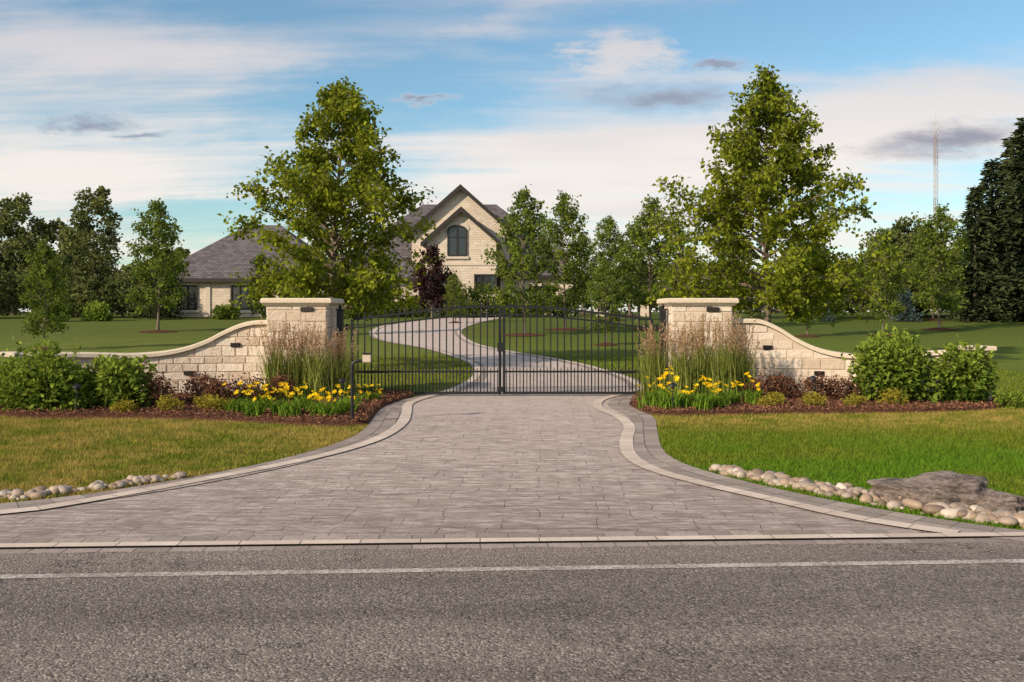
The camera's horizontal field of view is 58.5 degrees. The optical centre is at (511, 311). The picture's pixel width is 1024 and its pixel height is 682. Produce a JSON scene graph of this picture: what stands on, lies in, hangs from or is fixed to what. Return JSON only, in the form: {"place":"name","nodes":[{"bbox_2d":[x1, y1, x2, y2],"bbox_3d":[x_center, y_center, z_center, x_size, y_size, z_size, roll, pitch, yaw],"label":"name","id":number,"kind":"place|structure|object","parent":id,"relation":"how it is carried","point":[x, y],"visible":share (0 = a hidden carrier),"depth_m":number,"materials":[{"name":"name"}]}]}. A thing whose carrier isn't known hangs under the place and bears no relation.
{"place":"outdoors","nodes":[
{"label":"outdoors","id":0,"kind":"place"},
{"bbox_2d":[0,317,990,548],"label":"driveway","id":1,"kind":"structure","parent":0,"point":[502,463],"depth_m":8.53,"materials":[{"name":"stone"}]},
{"bbox_2d":[336,300,666,395],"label":"iron gate","id":2,"kind":"structure","parent":1,"relation":"on","point":[500,345],"depth_m":18.29,"materials":[{"name":"metal"}]},
{"bbox_2d":[0,529,1018,553],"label":"driveway entrance course","id":3,"kind":"object","parent":1,"relation":"on","point":[419,536],"visible":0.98,"depth_m":6.72,"materials":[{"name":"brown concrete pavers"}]},
{"bbox_2d":[0,317,1023,546],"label":"driveway light band","id":4,"kind":"object","parent":1,"relation":"on","point":[627,450],"visible":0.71,"depth_m":7.40,"materials":[{"name":"stone"},{"name":"concrete"}]},
{"bbox_2d":[0,317,1023,540],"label":"driveway border stones","id":5,"kind":"object","parent":1,"relation":"on","point":[652,441],"visible":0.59,"depth_m":9.56,"materials":[{"name":"stone"},{"name":"concrete"}]},
{"bbox_2d":[0,541,1023,681],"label":"asphalt road","id":6,"kind":"structure","parent":0,"point":[913,623],"depth_m":5.09,"materials":[{"name":"asphalt"}]},
{"bbox_2d":[0,559,1023,578],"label":"road edge line","id":7,"kind":"object","parent":6,"relation":"on","point":[502,568],"visible":1,"depth_m":6.02,"materials":[{"name":"paint"}]},
{"bbox_2d":[0,312,1023,529],"bbox_3d":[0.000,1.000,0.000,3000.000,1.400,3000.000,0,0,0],"label":"ground","id":8,"kind":"structure","parent":0,"point":[845,334],"depth_m":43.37,"materials":[{"name":"plant"}]},
{"bbox_2d":[12,236,75,345],"bbox_3d":[-17.752,-0.687,35.102,2.152,4.400,2.014,0,0,16],"label":"maple tree","id":9,"kind":"object","parent":8,"relation":"on","point":[45,252],"visible":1,"depth_m":34.82,"materials":[{"name":"green plant"}]},
{"bbox_2d":[31,297,73,321],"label":"foundation shrub","id":10,"kind":"object","parent":8,"relation":"on","point":[62,310],"visible":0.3,"depth_m":59.84,"materials":[{"name":"green plant"}]},
{"bbox_2d":[0,471,186,500],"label":"river stones","id":11,"kind":"object","parent":8,"relation":"on","point":[42,491],"visible":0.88,"depth_m":8.54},
{"bbox_2d":[0,185,190,317],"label":"woodland edge","id":12,"kind":"object","parent":8,"relation":"on","point":[75,246],"visible":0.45,"depth_m":76.15,"materials":[{"name":"green plant"}]},
{"bbox_2d":[80,300,113,320],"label":"foundation shrub","id":13,"kind":"object","parent":8,"relation":"on","point":[97,311],"visible":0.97,"depth_m":60.62,"materials":[{"name":"green plant"}]},
{"bbox_2d":[130,261,155,318],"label":"spruce tree","id":14,"kind":"object","parent":8,"relation":"on","point":[142,315],"visible":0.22,"depth_m":65.70,"materials":[{"name":"green plant"}]},
{"bbox_2d":[30,325,266,393],"bbox_3d":[-7.047,0.977,17.896,4.681,1.446,0.697,0,0,-17],"label":"stonework","id":15,"kind":"object","parent":8,"relation":"on","point":[217,357],"visible":0.43,"depth_m":18.19,"materials":[{"name":"stone"}]},
{"bbox_2d":[19,320,266,357],"bbox_3d":[-7.044,0.532,17.897,4.718,0.737,0.810,0,0,-17],"label":"cap","id":16,"kind":"object","parent":15,"relation":"on","point":[177,350],"visible":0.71,"depth_m":17.94,"materials":[{"name":"stone"}]},
{"bbox_2d":[118,197,190,329],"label":"maple tree","id":17,"kind":"object","parent":8,"relation":"on","point":[159,225],"visible":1,"depth_m":47.63,"materials":[{"name":"green plant"}]},
{"bbox_2d":[144,247,190,319],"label":"spruce tree","id":18,"kind":"object","parent":8,"relation":"on","point":[170,314],"visible":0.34,"depth_m":63.73,"materials":[{"name":"green plant"}]},
{"bbox_2d":[210,303,241,319],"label":"foundation shrub","id":19,"kind":"object","parent":8,"relation":"on","point":[231,312],"visible":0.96,"depth_m":63.65,"materials":[{"name":"green plant"}]},
{"bbox_2d":[245,251,273,324],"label":"maple tree","id":20,"kind":"object","parent":8,"relation":"on","point":[262,312],"visible":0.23,"depth_m":51.77,"materials":[{"name":"green plant"}]},
{"bbox_2d":[266,305,337,383],"bbox_3d":[-4.220,0.780,18.515,1.214,1.840,1.213,0,0,0],"label":"stonework","id":21,"kind":"object","parent":8,"relation":"on","point":[292,315],"visible":0.27,"depth_m":17.92,"materials":[{"name":"stone"}]},
{"bbox_2d":[260,298,343,305],"bbox_3d":[-4.220,-0.193,18.515,1.380,0.145,1.390,0,0,0],"label":"cap","id":22,"kind":"object","parent":21,"relation":"on","point":[303,301],"visible":0.87,"depth_m":17.84,"materials":[{"name":"stone"}]},
{"bbox_2d":[216,76,444,320],"bbox_3d":[-5.041,-2.547,25.815,6.252,8.419,6.558,0,0,0],"label":"linden tree","id":23,"kind":"object","parent":8,"relation":"on","point":[324,198],"visible":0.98,"depth_m":25.31,"materials":[{"name":"green plant"}]},
{"bbox_2d":[167,189,572,316],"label":"walls","id":24,"kind":"structure","parent":8,"relation":"on","point":[478,239],"depth_m":75.00,"materials":[{"name":"stone"}]},
{"bbox_2d":[172,226,552,307],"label":"window panes","id":25,"kind":"object","parent":24,"relation":"attached to","point":[452,242],"visible":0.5,"depth_m":74.97,"materials":[{"name":"black glass"}]},
{"bbox_2d":[175,222,553,316],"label":"sills and lintels","id":26,"kind":"structure","parent":24,"relation":"attached to","point":[207,299],"depth_m":67.99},
{"bbox_2d":[156,204,575,282],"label":"roof","id":27,"kind":"structure","parent":24,"relation":"on","point":[223,257],"depth_m":71.12,"materials":[{"name":"grey"}]},
{"bbox_2d":[155,184,576,309],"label":"trim and frames","id":28,"kind":"structure","parent":24,"relation":"attached to","point":[462,210],"depth_m":74.42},
{"bbox_2d":[397,298,429,317],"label":"foundation shrub","id":29,"kind":"object","parent":8,"relation":"on","point":[415,308],"visible":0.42,"depth_m":68.58,"materials":[{"name":"green plant"}]},
{"bbox_2d":[409,244,456,317],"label":"purple plum tree","id":30,"kind":"object","parent":8,"relation":"on","point":[438,275],"visible":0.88,"depth_m":66.73,"materials":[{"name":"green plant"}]},
{"bbox_2d":[443,271,466,320],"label":"maple tree","id":31,"kind":"object","parent":8,"relation":"on","point":[454,281],"visible":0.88,"depth_m":57.83,"materials":[{"name":"green plant"}]},
{"bbox_2d":[451,297,483,317],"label":"foundation shrub","id":32,"kind":"object","parent":8,"relation":"on","point":[476,311],"visible":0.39,"depth_m":67.18,"materials":[{"name":"green plant"}]},
{"bbox_2d":[0,259,950,313],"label":"distant treeline","id":33,"kind":"object","parent":8,"relation":"on","point":[587,305],"visible":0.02,"depth_m":123.45,"materials":[{"name":"green plant"}]},
{"bbox_2d":[464,281,501,316],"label":"foundation shrub","id":34,"kind":"object","parent":8,"relation":"on","point":[474,294],"visible":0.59,"depth_m":68.70,"materials":[{"name":"green plant"}]},
{"bbox_2d":[488,294,522,317],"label":"foundation shrub","id":35,"kind":"object","parent":8,"relation":"on","point":[512,310],"visible":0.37,"depth_m":68.62,"materials":[{"name":"green plant"}]},
{"bbox_2d":[0,388,1016,427],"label":"mulch bed","id":36,"kind":"object","parent":8,"relation":"on","point":[367,411],"visible":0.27,"depth_m":15.02,"materials":[{"name":"wood"}]},
{"bbox_2d":[0,334,94,411],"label":"hydrangea bush","id":37,"kind":"object","parent":36,"relation":"on","point":[48,378],"visible":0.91,"depth_m":14.99,"materials":[{"name":"green plant"}]},
{"bbox_2d":[69,345,158,408],"bbox_3d":[-6.768,1.152,15.568,1.495,1.202,1.386,0,0,0],"label":"hydrangea bush","id":38,"kind":"object","parent":36,"relation":"on","point":[112,380],"visible":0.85,"depth_m":15.24,"materials":[{"name":"green plant"}]},
{"bbox_2d":[108,397,139,412],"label":"golden sedge","id":39,"kind":"object","parent":36,"relation":"on","point":[125,404],"visible":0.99,"depth_m":14.67,"materials":[{"name":"plant"}]},
{"bbox_2d":[133,368,179,406],"bbox_3d":[-6.084,1.324,15.608,0.786,0.762,0.621,0,0,24],"label":"barberry shrub","id":40,"kind":"object","parent":36,"relation":"on","point":[159,389],"visible":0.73,"depth_m":15.51,"materials":[{"name":"red plant"}]},
{"bbox_2d":[155,394,185,410],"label":"golden sedge","id":41,"kind":"object","parent":36,"relation":"on","point":[170,402],"visible":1,"depth_m":14.85,"materials":[{"name":"plant"}]},
{"bbox_2d":[180,370,223,403],"bbox_3d":[-5.453,1.371,16.214,0.852,0.674,0.762,0,0,0],"label":"barberry shrub","id":42,"kind":"object","parent":36,"relation":"on","point":[196,386],"visible":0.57,"depth_m":16.11,"materials":[{"name":"red plant"}]},
{"bbox_2d":[196,394,227,410],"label":"golden sedge","id":43,"kind":"object","parent":36,"relation":"on","point":[214,401],"visible":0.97,"depth_m":14.91,"materials":[{"name":"plant"}]},
{"bbox_2d":[200,378,238,403],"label":"barberry shrub","id":44,"kind":"object","parent":36,"relation":"on","point":[221,391],"visible":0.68,"depth_m":15.83,"materials":[{"name":"red plant"}]},
{"bbox_2d":[216,381,251,411],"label":"daylily","id":45,"kind":"object","parent":36,"relation":"on","point":[235,404],"visible":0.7,"depth_m":14.78,"materials":[{"name":"green plant"}]},
{"bbox_2d":[224,372,271,401],"bbox_3d":[-4.722,1.396,16.407,0.915,0.625,0.800,0,0,40],"label":"barberry shrub","id":46,"kind":"object","parent":36,"relation":"on","point":[244,387],"visible":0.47,"depth_m":16.35,"materials":[{"name":"red plant"}]},
{"bbox_2d":[238,385,273,416],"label":"daylily","id":47,"kind":"object","parent":36,"relation":"on","point":[254,408],"visible":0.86,"depth_m":14.18,"materials":[{"name":"green plant"}]},
{"bbox_2d":[247,381,277,409],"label":"daylily","id":48,"kind":"object","parent":36,"relation":"on","point":[266,400],"visible":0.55,"depth_m":15.05,"materials":[{"name":"green plant"}]},
{"bbox_2d":[246,318,295,396],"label":"feather reed grass","id":49,"kind":"object","parent":36,"relation":"on","point":[275,365],"depth_m":17.00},
{"bbox_2d":[256,371,299,400],"bbox_3d":[-4.273,1.388,16.626,0.791,0.637,0.673,0,0,0],"label":"barberry shrub","id":50,"kind":"object","parent":36,"relation":"on","point":[274,382],"visible":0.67,"depth_m":16.53,"materials":[{"name":"red plant"}]},
{"bbox_2d":[264,382,299,412],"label":"daylily","id":51,"kind":"object","parent":36,"relation":"on","point":[275,407],"visible":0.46,"depth_m":14.49,"materials":[{"name":"green plant"}]},
{"bbox_2d":[270,385,307,416],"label":"daylily","id":52,"kind":"object","parent":36,"relation":"on","point":[290,408],"visible":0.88,"depth_m":14.15,"materials":[{"name":"green plant"}]},
{"bbox_2d":[279,320,315,397],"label":"feather reed grass","id":53,"kind":"object","parent":36,"relation":"on","point":[297,377],"depth_m":17.16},
{"bbox_2d":[287,381,317,409],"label":"daylily","id":54,"kind":"object","parent":36,"relation":"on","point":[302,399],"visible":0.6,"depth_m":15.02,"materials":[{"name":"green plant"}]},
{"bbox_2d":[297,391,332,412],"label":"daylily","id":55,"kind":"object","parent":36,"relation":"on","point":[311,405],"visible":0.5,"depth_m":14.73,"materials":[{"name":"yellow plant"}]},
{"bbox_2d":[293,319,340,397],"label":"feather reed grass","id":56,"kind":"object","parent":36,"relation":"on","point":[315,381],"depth_m":17.00,"materials":[{"name":"plant"}]},
{"bbox_2d":[302,387,344,416],"bbox_3d":[-2.939,1.407,14.259,0.808,0.490,0.643,0,0,-36],"label":"daylily","id":57,"kind":"object","parent":36,"relation":"on","point":[323,409],"visible":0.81,"depth_m":14.23,"materials":[{"name":"green plant"}]},
{"bbox_2d":[318,327,361,397],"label":"feather reed grass","id":58,"kind":"object","parent":36,"relation":"on","point":[343,372],"depth_m":17.23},
{"bbox_2d":[330,386,358,413],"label":"daylily","id":59,"kind":"object","parent":36,"relation":"on","point":[346,407],"visible":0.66,"depth_m":14.61,"materials":[{"name":"green plant"}]},
{"bbox_2d":[350,353,371,418],"bbox_3d":[-2.317,1.163,13.840,0.385,1.075,0.180,0,0,0],"label":"keypad pedestal","id":60,"kind":"object","parent":36,"relation":"on","point":[366,357],"visible":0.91,"depth_m":13.82,"materials":[{"name":"black metal"}]},
{"bbox_2d":[358,384,387,399],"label":"daylily","id":61,"kind":"object","parent":36,"relation":"on","point":[368,394],"visible":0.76,"depth_m":16.73,"materials":[{"name":"green plant"}]},
{"bbox_2d":[635,377,661,408],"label":"daylily","id":62,"kind":"object","parent":36,"relation":"on","point":[649,399],"visible":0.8,"depth_m":15.59,"materials":[{"name":"green plant"}]},
{"bbox_2d":[631,319,676,395],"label":"feather reed grass","id":63,"kind":"object","parent":36,"relation":"on","point":[653,370],"depth_m":17.39,"materials":[{"name":"plant"}]},
{"bbox_2d":[653,377,687,409],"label":"daylily","id":64,"kind":"object","parent":36,"relation":"on","point":[667,402],"visible":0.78,"depth_m":15.21,"materials":[{"name":"green plant"}]},
{"bbox_2d":[663,322,703,396],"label":"feather reed grass","id":65,"kind":"object","parent":36,"relation":"on","point":[682,370],"depth_m":17.07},
{"bbox_2d":[670,375,699,407],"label":"daylily","id":66,"kind":"object","parent":36,"relation":"on","point":[682,399],"visible":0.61,"depth_m":15.42,"materials":[{"name":"green plant"}]},
{"bbox_2d":[685,311,724,395],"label":"feather reed grass","id":67,"kind":"object","parent":36,"relation":"on","point":[704,365],"depth_m":17.11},
{"bbox_2d":[690,375,721,410],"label":"daylily","id":68,"kind":"object","parent":36,"relation":"on","point":[705,402],"visible":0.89,"depth_m":15.10,"materials":[{"name":"green plant"}]},
{"bbox_2d":[704,312,754,395],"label":"feather reed grass","id":69,"kind":"object","parent":36,"relation":"on","point":[725,372],"depth_m":16.89,"materials":[{"name":"plant"}]},
{"bbox_2d":[718,380,740,402],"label":"daylily","id":70,"kind":"object","parent":36,"relation":"on","point":[733,399],"visible":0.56,"depth_m":16.21,"materials":[{"name":"green plant"}]},
{"bbox_2d":[718,317,763,397],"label":"feather reed grass","id":71,"kind":"object","parent":36,"relation":"on","point":[749,365],"depth_m":17.08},
{"bbox_2d":[738,372,763,404],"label":"daylily","id":72,"kind":"object","parent":36,"relation":"on","point":[749,396],"visible":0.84,"depth_m":15.89,"materials":[{"name":"green plant"}]},
{"bbox_2d":[739,373,783,398],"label":"barberry shrub","id":73,"kind":"object","parent":36,"relation":"on","point":[766,388],"visible":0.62,"depth_m":16.72,"materials":[{"name":"red plant"}]},
{"bbox_2d":[762,371,800,399],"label":"barberry shrub","id":74,"kind":"object","parent":36,"relation":"on","point":[785,385],"visible":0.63,"depth_m":16.81,"materials":[{"name":"red plant"}]},
{"bbox_2d":[800,391,828,406],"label":"golden sedge","id":75,"kind":"object","parent":36,"relation":"on","point":[818,398],"visible":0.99,"depth_m":15.50,"materials":[{"name":"plant"}]},
{"bbox_2d":[793,372,839,398],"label":"barberry shrub","id":76,"kind":"object","parent":36,"relation":"on","point":[820,381],"visible":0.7,"depth_m":16.69,"materials":[{"name":"red plant"}]},
{"bbox_2d":[824,371,864,400],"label":"barberry shrub","id":77,"kind":"object","parent":36,"relation":"on","point":[840,392],"visible":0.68,"depth_m":16.62,"materials":[{"name":"red plant"}]},
{"bbox_2d":[841,323,944,403],"bbox_3d":[6.927,0.988,16.526,1.704,1.566,1.532,0,0,29],"label":"hydrangea bush","id":78,"kind":"object","parent":36,"relation":"on","point":[894,364],"visible":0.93,"depth_m":16.23,"materials":[{"name":"green plant"}]},
{"bbox_2d":[875,388,911,404],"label":"golden sedge","id":79,"kind":"object","parent":36,"relation":"on","point":[889,393],"visible":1,"depth_m":15.71,"materials":[{"name":"plant"}]},
{"bbox_2d":[929,333,1000,402],"bbox_3d":[8.086,1.057,16.346,1.104,1.344,1.124,0,0,38],"label":"hydrangea bush","id":80,"kind":"object","parent":36,"relation":"on","point":[966,374],"visible":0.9,"depth_m":16.15,"materials":[{"name":"green plant"}]},
{"bbox_2d":[991,389,1023,408],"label":"shrub","id":81,"kind":"object","parent":36,"relation":"on","point":[1015,398],"visible":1,"depth_m":15.84,"materials":[{"name":"green plant"}]},
{"bbox_2d":[479,184,562,332],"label":"maple tree","id":82,"kind":"object","parent":8,"relation":"on","point":[530,223],"visible":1,"depth_m":44.83,"materials":[{"name":"green plant"}]},
{"bbox_2d":[526,190,594,327],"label":"maple tree","id":83,"kind":"object","parent":8,"relation":"on","point":[569,270],"visible":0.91,"depth_m":49.62,"materials":[{"name":"green plant"}]},
{"bbox_2d":[564,232,598,313],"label":"maple tree","id":84,"kind":"object","parent":8,"relation":"on","point":[587,262],"visible":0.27,"depth_m":77.80,"materials":[{"name":"green plant"}]},
{"bbox_2d":[581,258,624,342],"bbox_3d":[3.871,-0.404,37.853,1.793,3.667,1.678,0,0,-28],"label":"maple tree","id":85,"kind":"object","parent":8,"relation":"on","point":[606,272],"visible":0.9,"depth_m":37.83,"materials":[{"name":"green plant"}]},
{"bbox_2d":[585,215,634,308],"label":"maple tree","id":86,"kind":"object","parent":8,"relation":"on","point":[610,253],"visible":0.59,"depth_m":61.71,"materials":[{"name":"green plant"}]},
{"bbox_2d":[609,226,655,314],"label":"maple tree","id":87,"kind":"object","parent":8,"relation":"on","point":[636,245],"visible":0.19,"depth_m":71.73,"materials":[{"name":"green plant"}]},
{"bbox_2d":[615,194,682,320],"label":"maple tree","id":88,"kind":"object","parent":8,"relation":"on","point":[642,239],"visible":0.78,"depth_m":49.71,"materials":[{"name":"green plant"}]},
{"bbox_2d":[653,217,700,302],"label":"maple tree","id":89,"kind":"object","parent":8,"relation":"on","point":[679,231],"visible":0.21,"depth_m":59.70,"materials":[{"name":"green plant"}]},
{"bbox_2d":[664,305,732,391],"bbox_3d":[3.730,0.780,18.515,1.213,1.840,1.214,0,0,0],"label":"stonework","id":90,"kind":"object","parent":8,"relation":"on","point":[676,313],"visible":0.23,"depth_m":17.92,"materials":[{"name":"stone"}]},
{"bbox_2d":[657,298,738,305],"bbox_3d":[3.730,-0.193,18.515,1.380,0.145,1.390,0,0,0],"label":"cap","id":91,"kind":"object","parent":90,"relation":"on","point":[697,301],"visible":0.9,"depth_m":17.82,"materials":[{"name":"stone"}]},
{"bbox_2d":[642,63,908,330],"bbox_3d":[7.262,-2.738,25.961,7.320,8.807,6.610,0,0,0],"label":"linden tree","id":92,"kind":"object","parent":8,"relation":"on","point":[752,181],"visible":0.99,"depth_m":25.21,"materials":[{"name":"green plant"}]},
{"bbox_2d":[732,323,950,394],"bbox_3d":[6.381,0.965,17.921,4.329,1.471,0.699,0,0,18],"label":"stonework","id":93,"kind":"object","parent":8,"relation":"on","point":[792,358],"visible":0.31,"depth_m":18.14,"materials":[{"name":"stone"}]},
{"bbox_2d":[732,318,948,358],"bbox_3d":[6.379,0.525,17.921,4.370,0.772,0.809,0,0,18],"label":"cap","id":94,"kind":"object","parent":93,"relation":"on","point":[795,339],"visible":0.42,"depth_m":18.05,"materials":[{"name":"stone"}]},
{"bbox_2d":[736,215,977,319],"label":"woodland edge","id":95,"kind":"object","parent":8,"relation":"on","point":[902,227],"visible":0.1,"depth_m":69.27,"materials":[{"name":"green plant"}]},
{"bbox_2d":[709,464,1023,529],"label":"river stones","id":96,"kind":"object","parent":8,"relation":"on","point":[965,512],"visible":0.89,"depth_m":8.03,"materials":[{"name":"stone"}]},
{"bbox_2d":[853,226,917,329],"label":"maple tree","id":97,"kind":"object","parent":8,"relation":"on","point":[893,308],"visible":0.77,"depth_m":44.81,"materials":[{"name":"green plant"}]},
{"bbox_2d":[886,287,923,321],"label":"blue spruce","id":98,"kind":"object","parent":8,"relation":"on","point":[910,317],"visible":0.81,"depth_m":59.83,"materials":[{"name":"green plant"}]},
{"bbox_2d":[899,226,956,318],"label":"maple tree","id":99,"kind":"object","parent":8,"relation":"on","point":[921,292],"visible":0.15,"depth_m":61.91,"materials":[{"name":"green plant"}]},
{"bbox_2d":[866,471,994,510],"bbox_3d":[3.761,1.765,8.119,1.142,0.657,0.808,0,0,0],"label":"boulder","id":100,"kind":"object","parent":8,"relation":"on","point":[947,487],"visible":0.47,"depth_m":7.93,"materials":[{"name":"stone"}]},
{"bbox_2d":[899,203,971,327],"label":"maple tree","id":101,"kind":"object","parent":8,"relation":"on","point":[939,271],"visible":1,"depth_m":49.76,"materials":[{"name":"green plant"}]},
{"bbox_2d":[932,113,939,313],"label":"radio mast","id":102,"kind":"object","parent":8,"relation":"on","point":[935,164],"visible":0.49,"depth_m":119.99,"materials":[{"name":"metal"}]},
{"bbox_2d":[929,185,1016,322],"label":"spruce tree","id":103,"kind":"object","parent":8,"relation":"on","point":[979,214],"visible":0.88,"depth_m":59.51,"materials":[{"name":"green plant"}]},
{"bbox_2d":[941,158,1023,322],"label":"spruce tree","id":104,"kind":"object","parent":8,"relation":"on","point":[991,174],"visible":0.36,"depth_m":60.99,"materials":[{"name":"green plant"}]},
{"bbox_2d":[956,135,1023,278],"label":"spruce tree","id":105,"kind":"object","parent":8,"relation":"on","point":[1005,154],"visible":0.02,"depth_m":66.11,"materials":[{"name":"green plant"}]},
{"bbox_2d":[968,117,1023,321],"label":"spruce tree","id":106,"kind":"object","parent":8,"relation":"on","point":[1015,188],"visible":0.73,"depth_m":59.69,"materials":[{"name":"green plant"}]},
{"bbox_2d":[975,491,1023,512],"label":"boulder","id":107,"kind":"object","parent":8,"relation":"on","point":[996,500],"visible":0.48,"depth_m":7.65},
{"bbox_2d":[0,0,1023,311],"label":"sky","id":108,"kind":"structure","parent":0,"point":[177,102],"materials":[{"name":"blue"}]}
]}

